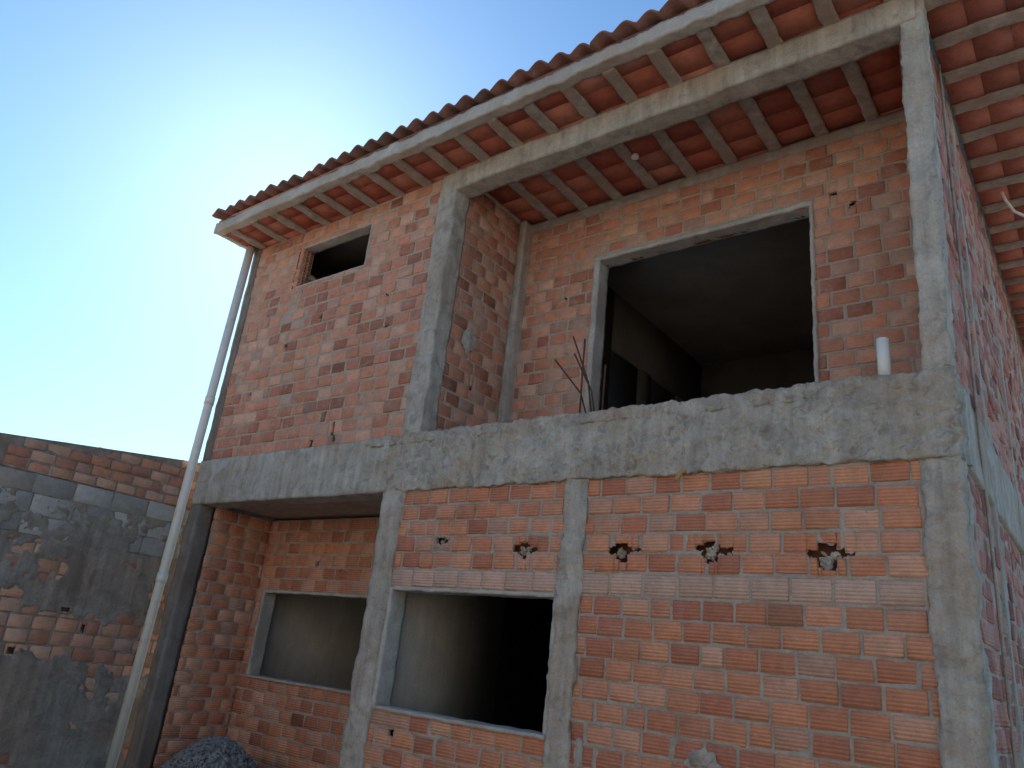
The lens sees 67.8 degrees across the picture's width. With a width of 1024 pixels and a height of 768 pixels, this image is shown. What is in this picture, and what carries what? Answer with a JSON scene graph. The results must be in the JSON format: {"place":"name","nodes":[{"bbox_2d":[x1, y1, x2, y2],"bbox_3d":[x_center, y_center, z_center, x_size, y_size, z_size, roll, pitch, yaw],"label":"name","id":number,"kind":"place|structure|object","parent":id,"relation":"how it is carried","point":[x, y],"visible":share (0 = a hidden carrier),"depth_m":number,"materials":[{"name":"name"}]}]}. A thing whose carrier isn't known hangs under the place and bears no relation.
{"place":"outdoors","nodes":[
{"label":"outdoors","id":0,"kind":"place"},
{"bbox_2d":[105,246,254,767],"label":"drain pipe","id":1,"kind":"object","parent":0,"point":[138,663],"visible":1,"depth_m":8.35,"materials":[{"name":"plastic"}]},
{"bbox_2d":[154,508,269,767],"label":"recess side wall mortar","id":2,"kind":"object","parent":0,"point":[214,633],"visible":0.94,"depth_m":8.29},
{"bbox_2d":[0,0,667,462],"label":"sky","id":3,"kind":"structure","parent":0,"point":[125,125],"materials":[{"name":"blue"}]},
{"bbox_2d":[261,519,505,723],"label":"interior wall","id":4,"kind":"structure","parent":0,"point":[448,657],"depth_m":7.02,"materials":[{"name":"paint"}]},
{"bbox_3d":[2.199,2.176,9.730,7.100,0.310,8.750,-9,-25,36],"label":"floor slab","id":5,"kind":"object","parent":4,"relation":"on","visible":0},
{"bbox_2d":[237,500,382,520],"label":"recess soffit","id":6,"kind":"structure","parent":5,"relation":"attached to","point":[368,509],"depth_m":8.18,"materials":[{"name":"concrete"}]},
{"bbox_2d":[436,194,518,429],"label":"balcony side wall bricks","id":7,"kind":"object","parent":5,"relation":"on","point":[464,391],"visible":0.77,"depth_m":7.56,"materials":[{"name":"brick"}]},
{"bbox_2d":[460,328,475,354],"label":"mortar patch","id":8,"kind":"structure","parent":7,"relation":"attached to","point":[468,340],"depth_m":7.32,"materials":[{"name":"concrete"}]},
{"bbox_2d":[496,220,531,423],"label":"balcony corner column","id":9,"kind":"structure","parent":5,"relation":"on","point":[512,351],"depth_m":7.89,"materials":[{"name":"concrete"}]},
{"bbox_2d":[599,286,814,410],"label":"interior walls","id":10,"kind":"structure","parent":5,"relation":"on","point":[644,346],"depth_m":10.46,"materials":[{"name":"paint"}]},
{"bbox_2d":[230,229,267,248],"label":"roof joist","id":11,"kind":"object","parent":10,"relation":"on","point":[248,239],"visible":0.34,"depth_m":9.34,"materials":[{"name":"concrete"}]},
{"bbox_2d":[251,221,287,242],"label":"roof joist","id":12,"kind":"object","parent":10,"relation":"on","point":[269,232],"visible":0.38,"depth_m":9.11,"materials":[{"name":"concrete"}]},
{"bbox_2d":[272,213,308,234],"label":"roof joist","id":13,"kind":"object","parent":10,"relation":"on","point":[290,223],"visible":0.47,"depth_m":8.88,"materials":[{"name":"concrete"}]},
{"bbox_2d":[291,203,330,225],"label":"roof joist","id":14,"kind":"object","parent":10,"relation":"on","point":[308,212],"visible":0.37,"depth_m":8.63,"materials":[{"name":"concrete"}]},
{"bbox_2d":[317,193,353,217],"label":"roof joist","id":15,"kind":"object","parent":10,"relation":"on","point":[333,204],"visible":0.23,"depth_m":8.39,"materials":[{"name":"concrete"}]},
{"bbox_2d":[340,183,378,207],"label":"roof joist","id":16,"kind":"object","parent":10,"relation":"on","point":[359,195],"visible":0.21,"depth_m":8.16,"materials":[{"name":"concrete"}]},
{"bbox_2d":[366,172,404,197],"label":"roof joist","id":17,"kind":"object","parent":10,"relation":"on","point":[384,184],"visible":0.27,"depth_m":7.93,"materials":[{"name":"concrete"}]},
{"bbox_2d":[394,159,432,186],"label":"roof joist","id":18,"kind":"object","parent":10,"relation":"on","point":[412,172],"visible":0.26,"depth_m":7.68,"materials":[{"name":"concrete"}]},
{"bbox_2d":[226,0,1023,346],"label":"roof tiles","id":19,"kind":"structure","parent":10,"relation":"on","point":[782,112],"depth_m":6.47,"materials":[{"name":"ceramic"}]},
{"bbox_2d":[960,116,1023,142],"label":"roof joist","id":20,"kind":"object","parent":19,"relation":"attached to","point":[992,129],"visible":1,"depth_m":6.26,"materials":[{"name":"concrete"}]},
{"bbox_2d":[987,219,1023,233],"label":"roof joist","id":21,"kind":"object","parent":19,"relation":"attached to","point":[1004,227],"visible":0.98,"depth_m":7.48,"materials":[{"name":"concrete"}]},
{"bbox_2d":[607,350,673,410],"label":"interior doors","id":22,"kind":"structure","parent":10,"relation":"in","point":[623,383],"depth_m":9.51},
{"bbox_2d":[512,122,922,420],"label":"balcony back wall bricks","id":23,"kind":"object","parent":5,"relation":"on","point":[904,317],"visible":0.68,"depth_m":6.44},
{"bbox_2d":[582,260,608,413],"bbox_3d":[0.785,-0.148,7.295,0.075,2.267,0.198,-9,-25,36],"label":"balcony opening reveal","id":24,"kind":"object","parent":23,"relation":"attached to","point":[594,358],"visible":0.66,"depth_m":7.38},
{"bbox_2d":[594,200,812,267],"bbox_3d":[1.725,-1.355,7.077,2.137,0.060,0.199,-9,-25,36],"label":"balcony opening reveal","id":25,"kind":"object","parent":23,"relation":"attached to","point":[754,223],"visible":0.94,"depth_m":6.99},
{"bbox_2d":[531,109,904,233],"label":"balcony back beam","id":26,"kind":"structure","parent":23,"relation":"on","point":[856,129],"depth_m":6.98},
{"bbox_2d":[809,204,818,382],"bbox_3d":[2.437,-0.418,6.061,0.044,2.264,0.196,-9,-25,36],"label":"balcony opening reveal","id":27,"kind":"object","parent":23,"relation":"attached to","point":[815,310],"visible":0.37,"depth_m":6.08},
{"bbox_2d":[436,193,519,429],"bbox_3d":[-0.277,-0.542,7.571,0.024,2.885,0.980,-9,-25,36],"label":"balcony side wall mortar","id":28,"kind":"object","parent":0,"point":[481,329],"visible":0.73,"depth_m":7.57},
{"bbox_2d":[492,597,553,732],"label":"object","id":29,"kind":"structure","parent":0,"point":[520,697],"depth_m":9.48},
{"bbox_2d":[309,218,812,364],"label":"interior ceiling","id":30,"kind":"structure","parent":0,"point":[747,295],"depth_m":9.32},
{"bbox_2d":[513,123,920,420],"bbox_3d":[1.588,-0.571,6.729,3.920,2.855,0.026,-9,-25,36],"label":"balcony back wall mortar","id":31,"kind":"object","parent":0,"point":[875,283],"visible":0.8,"depth_m":6.50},
{"bbox_2d":[861,1,1023,353],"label":"roof slab top","id":32,"kind":"structure","parent":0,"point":[935,59],"depth_m":6.88,"materials":[{"name":"concrete"}]},
{"bbox_2d":[213,0,776,235],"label":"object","id":33,"kind":"object","parent":32,"relation":"attached to","point":[674,29],"visible":1,"depth_m":6.57,"materials":[{"name":"concrete"}]},
{"bbox_2d":[219,0,711,221],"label":"eave mortar fill","id":34,"kind":"object","parent":33,"relation":"on","point":[693,9],"visible":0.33,"depth_m":6.81,"materials":[{"name":"concrete"}]},
{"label":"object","id":35,"kind":"object","parent":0,"visible":0},
{"bbox_2d":[212,0,707,219],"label":"roof tiles front","id":36,"kind":"object","parent":35,"relation":"attached to","point":[622,30],"visible":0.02,"depth_m":6.88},
{"bbox_3d":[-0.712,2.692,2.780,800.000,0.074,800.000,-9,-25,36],"label":"ground","id":37,"kind":"structure","parent":0,"visible":0},
{"bbox_2d":[0,534,168,767],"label":"bricks","id":38,"kind":"object","parent":37,"relation":"on","point":[39,622],"visible":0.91,"depth_m":7.46,"materials":[{"name":"brick"}]},
{"bbox_2d":[0,466,189,559],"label":"block course bricks","id":39,"kind":"object","parent":38,"relation":"on","point":[43,484],"visible":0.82,"depth_m":7.66,"materials":[{"name":"brick"}]},
{"bbox_2d":[0,464,189,560],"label":"block course mortar","id":40,"kind":"object","parent":39,"relation":"attached to","point":[100,531],"visible":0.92,"depth_m":7.71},
{"bbox_2d":[0,437,200,508],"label":"bricks","id":41,"kind":"object","parent":39,"relation":"on","point":[12,449],"visible":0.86,"depth_m":7.92,"materials":[{"name":"brick"}]},
{"bbox_2d":[0,433,200,508],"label":"mortar","id":42,"kind":"object","parent":41,"relation":"attached to","point":[6,439],"visible":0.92,"depth_m":7.87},
{"bbox_2d":[0,530,175,767],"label":"mortar","id":43,"kind":"object","parent":37,"relation":"on","point":[42,705],"visible":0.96,"depth_m":7.41,"materials":[{"name":"concrete"}]},
{"bbox_2d":[124,503,214,767],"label":"column","id":44,"kind":"structure","parent":37,"relation":"on","point":[152,712],"depth_m":7.96,"materials":[{"name":"concrete"}]},
{"bbox_2d":[191,438,391,508],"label":"slab beam","id":45,"kind":"structure","parent":44,"relation":"on","point":[339,473],"depth_m":7.50,"materials":[{"name":"concrete"}]},
{"bbox_2d":[151,508,215,767],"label":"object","id":46,"kind":"object","parent":37,"relation":"on","point":[176,669],"visible":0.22,"depth_m":8.09,"materials":[{"name":"concrete"}]},
{"bbox_2d":[159,735,257,767],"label":"gravel pile","id":47,"kind":"object","parent":37,"relation":"on","point":[217,752],"visible":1,"depth_m":6.88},
{"bbox_2d":[153,508,271,766],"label":"recess side wall bricks","id":48,"kind":"object","parent":37,"relation":"on","point":[186,692],"visible":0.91,"depth_m":8.28,"materials":[{"name":"brick"}]},
{"bbox_2d":[226,517,379,767],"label":"recess back wall mortar","id":49,"kind":"object","parent":37,"relation":"on","point":[297,697],"visible":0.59,"depth_m":8.00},
{"bbox_2d":[227,518,379,767],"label":"recess back wall bricks","id":50,"kind":"object","parent":37,"relation":"on","point":[312,738],"visible":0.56,"depth_m":7.98,"materials":[{"name":"ceramic"}]},
{"bbox_2d":[336,491,405,767],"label":"column","id":51,"kind":"structure","parent":37,"relation":"on","point":[354,740],"depth_m":6.16,"materials":[{"name":"concrete"}]},
{"bbox_2d":[363,483,563,767],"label":"front wall bricks","id":52,"kind":"object","parent":37,"relation":"on","point":[522,581],"visible":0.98,"depth_m":5.70,"materials":[{"name":"brick"}]},
{"bbox_2d":[368,704,545,739],"bbox_3d":[-0.398,2.432,5.504,1.669,0.040,0.208,-9,-25,36],"label":"window sill","id":53,"kind":"structure","parent":52,"relation":"attached to","point":[467,722],"depth_m":5.41,"materials":[{"name":"concrete"}]},
{"bbox_2d":[370,587,407,704],"bbox_3d":[-0.985,2.109,6.132,0.056,0.920,0.191,-9,-25,36],"label":"window reveal","id":54,"kind":"object","parent":53,"relation":"on","point":[389,650],"depth_m":6.10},
{"bbox_2d":[362,481,563,767],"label":"front wall mortar","id":55,"kind":"object","parent":52,"relation":"attached to","point":[435,738],"visible":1,"depth_m":5.70,"materials":[{"name":"concrete"}]},
{"bbox_2d":[389,537,537,735],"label":"wall holes","id":56,"kind":"object","parent":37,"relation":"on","point":[525,545],"depth_m":5.71,"materials":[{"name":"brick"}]},
{"bbox_2d":[393,586,554,599],"bbox_3d":[-0.291,1.591,5.805,1.599,0.038,0.184,-9,-25,36],"label":"window reveal","id":57,"kind":"object","parent":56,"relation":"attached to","point":[506,594],"depth_m":5.70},
{"bbox_2d":[543,594,555,734],"bbox_3d":[0.310,1.904,5.175,0.052,0.916,0.171,-9,-25,36],"label":"window reveal","id":58,"kind":"object","parent":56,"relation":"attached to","point":[551,651],"depth_m":5.10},
{"bbox_2d":[538,476,589,767],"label":"column","id":59,"kind":"structure","parent":37,"relation":"on","point":[562,683],"depth_m":5.13,"materials":[{"name":"concrete"}]},
{"bbox_2d":[568,460,941,767],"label":"brick wall","id":60,"kind":"structure","parent":37,"relation":"on","point":[892,593],"depth_m":4.40,"materials":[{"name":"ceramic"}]},
{"bbox_2d":[573,736,582,767],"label":"cement splat","id":61,"kind":"object","parent":60,"relation":"attached to","point":[577,752],"visible":1,"depth_m":4.76,"materials":[{"name":"concrete"}]},
{"bbox_2d":[684,747,721,767],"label":"cement splat","id":62,"kind":"object","parent":60,"relation":"attached to","point":[702,758],"visible":1,"depth_m":4.30,"materials":[{"name":"concrete"}]},
{"bbox_2d":[568,459,943,767],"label":"front wall right mortar","id":63,"kind":"object","parent":60,"relation":"attached to","point":[842,530],"visible":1,"depth_m":4.39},
{"bbox_2d":[819,554,834,569],"bbox_3d":[1.778,1.011,4.300,0.082,0.101,0.096,-9,-25,36],"label":"cement plug","id":64,"kind":"object","parent":60,"relation":"attached to","point":[826,562],"visible":1,"depth_m":4.28,"materials":[{"name":"concrete"}]},
{"bbox_2d":[609,505,925,570],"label":"wall holes","id":65,"kind":"object","parent":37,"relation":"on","point":[827,549],"depth_m":4.75,"materials":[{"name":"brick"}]},
{"bbox_2d":[382,367,972,492],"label":"slab beam balcony","id":66,"kind":"structure","parent":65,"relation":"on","point":[865,421],"depth_m":4.95,"materials":[{"name":"concrete"}]},
{"bbox_2d":[202,249,262,460],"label":"column","id":67,"kind":"structure","parent":66,"relation":"on","point":[217,416],"depth_m":9.05,"materials":[{"name":"concrete"}]},
{"bbox_2d":[211,182,441,459],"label":"wall left bricks","id":68,"kind":"object","parent":66,"relation":"on","point":[380,382],"depth_m":7.92,"materials":[{"name":"brick"}]},
{"bbox_2d":[293,248,314,287],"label":"hollow brick ends","id":69,"kind":"object","parent":68,"relation":"attached to","point":[306,261],"visible":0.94,"depth_m":8.88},
{"bbox_2d":[210,179,443,459],"bbox_3d":[-2.037,-0.606,8.145,3.090,2.745,0.027,-9,-25,36],"label":"brick wall","id":70,"kind":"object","parent":68,"relation":"attached to","point":[272,356],"depth_m":7.97,"materials":[{"name":"brick"}]},
{"bbox_2d":[305,222,371,253],"bbox_3d":[-1.920,-1.645,8.629,1.151,0.025,0.156,-9,-25,36],"label":"window reveal","id":71,"kind":"object","parent":68,"relation":"attached to","point":[342,238],"depth_m":8.63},
{"bbox_2d":[402,184,469,435],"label":"column","id":72,"kind":"structure","parent":66,"relation":"on","point":[432,343],"depth_m":7.10,"materials":[{"name":"concrete"}]},
{"bbox_2d":[442,0,916,197],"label":"balcony beam","id":73,"kind":"structure","parent":72,"relation":"on","point":[821,49],"depth_m":6.04,"materials":[{"name":"concrete"}]},
{"bbox_2d":[423,146,519,222],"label":"roof joist","id":74,"kind":"object","parent":73,"relation":"on","point":[441,160],"visible":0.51,"depth_m":7.47,"materials":[{"name":"concrete"}]},
{"bbox_2d":[453,133,557,220],"bbox_3d":[0.003,-2.042,7.673,0.128,0.077,1.728,-9,-25,36],"label":"roof joist","id":75,"kind":"object","parent":73,"relation":"on","point":[475,150],"visible":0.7,"depth_m":7.73,"materials":[{"name":"concrete"}]},
{"bbox_2d":[486,118,588,209],"bbox_3d":[0.320,-2.095,7.434,0.126,0.073,1.720,-9,-25,36],"label":"roof joist","id":76,"kind":"object","parent":73,"relation":"on","point":[510,138],"visible":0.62,"depth_m":7.48,"materials":[{"name":"concrete"}]},
{"bbox_2d":[523,102,622,199],"bbox_3d":[0.636,-2.145,7.196,0.129,0.076,1.717,-9,-25,36],"label":"roof joist","id":77,"kind":"object","parent":73,"relation":"on","point":[534,112],"visible":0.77,"depth_m":7.23,"materials":[{"name":"concrete"}]},
{"bbox_2d":[562,86,658,188],"bbox_3d":[0.956,-2.197,6.958,0.128,0.075,1.720,-9,-25,36],"label":"roof joist","id":78,"kind":"object","parent":73,"relation":"on","point":[584,108],"visible":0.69,"depth_m":7.00,"materials":[{"name":"concrete"}]},
{"bbox_2d":[602,68,696,177],"bbox_3d":[1.272,-2.249,6.719,0.129,0.071,1.716,-9,-25,36],"label":"roof joist","id":79,"kind":"object","parent":73,"relation":"on","point":[613,77],"visible":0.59,"depth_m":6.76,"materials":[{"name":"concrete"}]},
{"bbox_2d":[647,47,737,164],"bbox_3d":[1.589,-2.301,6.483,0.127,0.072,1.722,-9,-25,36],"label":"roof joist","id":80,"kind":"object","parent":73,"relation":"on","point":[667,71],"visible":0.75,"depth_m":6.52,"materials":[{"name":"concrete"}]},
{"bbox_2d":[696,25,781,150],"bbox_3d":[1.905,-2.352,6.244,0.128,0.076,1.723,-9,-25,36],"label":"roof joist","id":81,"kind":"object","parent":73,"relation":"on","point":[710,43],"visible":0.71,"depth_m":6.26,"materials":[{"name":"concrete"}]},
{"bbox_2d":[747,6,828,136],"bbox_3d":[2.225,-2.403,6.009,0.130,0.073,1.719,-9,-25,36],"label":"roof joist","id":82,"kind":"object","parent":73,"relation":"on","point":[762,20],"visible":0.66,"depth_m":6.04,"materials":[{"name":"concrete"}]},
{"bbox_2d":[812,0,879,120],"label":"roof joist","id":83,"kind":"object","parent":73,"relation":"on","point":[851,70],"visible":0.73,"depth_m":5.89,"materials":[{"name":"concrete"}]},
{"bbox_2d":[926,0,959,9],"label":"roof joist","id":84,"kind":"object","parent":73,"relation":"on","point":[933,4],"visible":0.67,"depth_m":5.20,"materials":[{"name":"concrete"}]},
{"bbox_2d":[365,406,630,447],"bbox_3d":[-0.211,0.403,6.265,2.793,0.131,0.211,-9,-25,36],"label":"slab crust","id":85,"kind":"object","parent":66,"relation":"on","point":[541,421],"visible":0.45,"depth_m":6.10,"materials":[{"name":"concrete"}]},
{"bbox_2d":[554,336,605,412],"bbox_3d":[0.516,-0.021,5.867,0.432,0.715,0.154,-9,-25,36],"label":"rebar bundle","id":86,"kind":"object","parent":66,"relation":"on","point":[582,368],"visible":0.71,"depth_m":5.79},
{"bbox_2d":[680,366,958,412],"bbox_3d":[1.826,0.073,4.715,1.638,0.143,0.187,-9,-25,36],"label":"slab crust","id":87,"kind":"object","parent":66,"relation":"on","point":[919,378],"visible":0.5,"depth_m":4.68,"materials":[{"name":"concrete"}]},
{"bbox_2d":[876,337,891,375],"bbox_3d":[2.223,-0.127,4.553,0.074,0.306,0.074,-9,-25,36],"label":"pvc pipe","id":88,"kind":"object","parent":66,"relation":"on","point":[883,355],"visible":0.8,"depth_m":4.54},
{"bbox_2d":[900,0,957,370],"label":"column corner","id":89,"kind":"object","parent":66,"relation":"on","point":[935,317],"depth_m":4.63,"materials":[{"name":"concrete"}]},
{"bbox_2d":[917,456,1000,767],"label":"column corner ground","id":90,"kind":"structure","parent":37,"relation":"on","point":[959,618],"depth_m":3.81,"materials":[{"name":"concrete"}]},
{"bbox_2d":[937,64,1017,767],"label":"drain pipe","id":91,"kind":"object","parent":37,"relation":"on","point":[1007,690],"visible":1,"depth_m":4.67,"materials":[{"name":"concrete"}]},
{"bbox_2d":[947,102,1023,767],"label":"side column","id":92,"kind":"structure","parent":37,"relation":"on","point":[1015,695],"depth_m":4.98,"materials":[{"name":"concrete"}]},
{"bbox_2d":[965,468,1023,767],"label":"brick wall","id":93,"kind":"structure","parent":37,"relation":"on","point":[1019,630],"depth_m":4.52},
{"bbox_2d":[963,390,1023,553],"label":"side beam","id":94,"kind":"structure","parent":93,"relation":"on","point":[1007,506],"depth_m":5.21,"materials":[{"name":"concrete"}]},
{"bbox_2d":[929,46,1023,504],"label":"side wall upper bricks","id":95,"kind":"object","parent":94,"relation":"on","point":[961,353],"visible":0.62,"depth_m":6.09,"materials":[{"name":"brick"}]},
{"bbox_2d":[930,49,1023,491],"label":"brick wall","id":96,"kind":"structure","parent":95,"relation":"attached to","point":[958,288],"depth_m":6.28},
{"bbox_2d":[932,6,1023,50],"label":"roof joist","id":97,"kind":"object","parent":95,"relation":"on","point":[997,22],"visible":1,"depth_m":5.35,"materials":[{"name":"concrete"}]},
{"bbox_2d":[942,46,1023,84],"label":"roof joist","id":98,"kind":"object","parent":95,"relation":"on","point":[980,67],"visible":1,"depth_m":5.66,"materials":[{"name":"concrete"}]},
{"bbox_2d":[951,83,1023,115],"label":"roof joist","id":99,"kind":"object","parent":95,"relation":"on","point":[1015,91],"visible":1,"depth_m":5.95,"materials":[{"name":"concrete"}]},
{"bbox_2d":[966,146,1023,167],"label":"roof joist","id":100,"kind":"object","parent":95,"relation":"on","point":[1005,155],"visible":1,"depth_m":6.56,"materials":[{"name":"concrete"}]},
{"bbox_2d":[974,172,1023,191],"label":"roof joist","id":101,"kind":"object","parent":95,"relation":"on","point":[996,183],"visible":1,"depth_m":6.87,"materials":[{"name":"concrete"}]},
{"bbox_2d":[994,240,1023,251],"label":"roof joist","id":102,"kind":"object","parent":95,"relation":"on","point":[1009,246],"visible":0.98,"depth_m":7.77,"materials":[{"name":"concrete"}]},
{"bbox_2d":[998,259,1023,269],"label":"roof joist","id":103,"kind":"object","parent":95,"relation":"on","point":[1009,264],"visible":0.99,"depth_m":8.08,"materials":[{"name":"concrete"}]},
{"bbox_2d":[966,474,1023,767],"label":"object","id":104,"kind":"object","parent":37,"relation":"on","point":[998,693],"visible":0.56,"depth_m":4.38,"materials":[{"name":"brick"}]},
{"bbox_2d":[980,214,1023,557],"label":"side column","id":105,"kind":"structure","parent":37,"relation":"on","point":[1000,360],"depth_m":6.81,"materials":[{"name":"concrete"}]},
{"bbox_2d":[981,197,1023,214],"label":"roof joist","id":106,"kind":"object","parent":105,"relation":"on","point":[987,209],"visible":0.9,"depth_m":7.17,"materials":[{"name":"concrete"}]},
{"bbox_2d":[1012,315,1023,406],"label":"side column","id":107,"kind":"structure","parent":37,"relation":"on","point":[1019,370],"depth_m":8.88,"materials":[{"name":"concrete"}]},
{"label":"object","id":108,"kind":"object","parent":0,"visible":0},
{"bbox_2d":[245,590,276,674],"bbox_3d":[-2.805,2.792,8.543,0.048,0.915,0.185,-9,-25,36],"label":"recess window reveal","id":109,"kind":"object","parent":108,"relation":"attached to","point":[260,637],"visible":0.98,"depth_m":8.52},
{"bbox_2d":[244,674,349,693],"bbox_3d":[-1.965,3.069,7.724,2.264,0.036,0.199,-9,-25,36],"label":"recess window sill","id":110,"kind":"structure","parent":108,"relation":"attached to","point":[311,685],"depth_m":7.82,"materials":[{"name":"concrete"}]},
{"bbox_2d":[265,590,365,599],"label":"recess window reveal","id":111,"kind":"object","parent":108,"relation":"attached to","point":[339,595],"visible":0.72,"depth_m":8.11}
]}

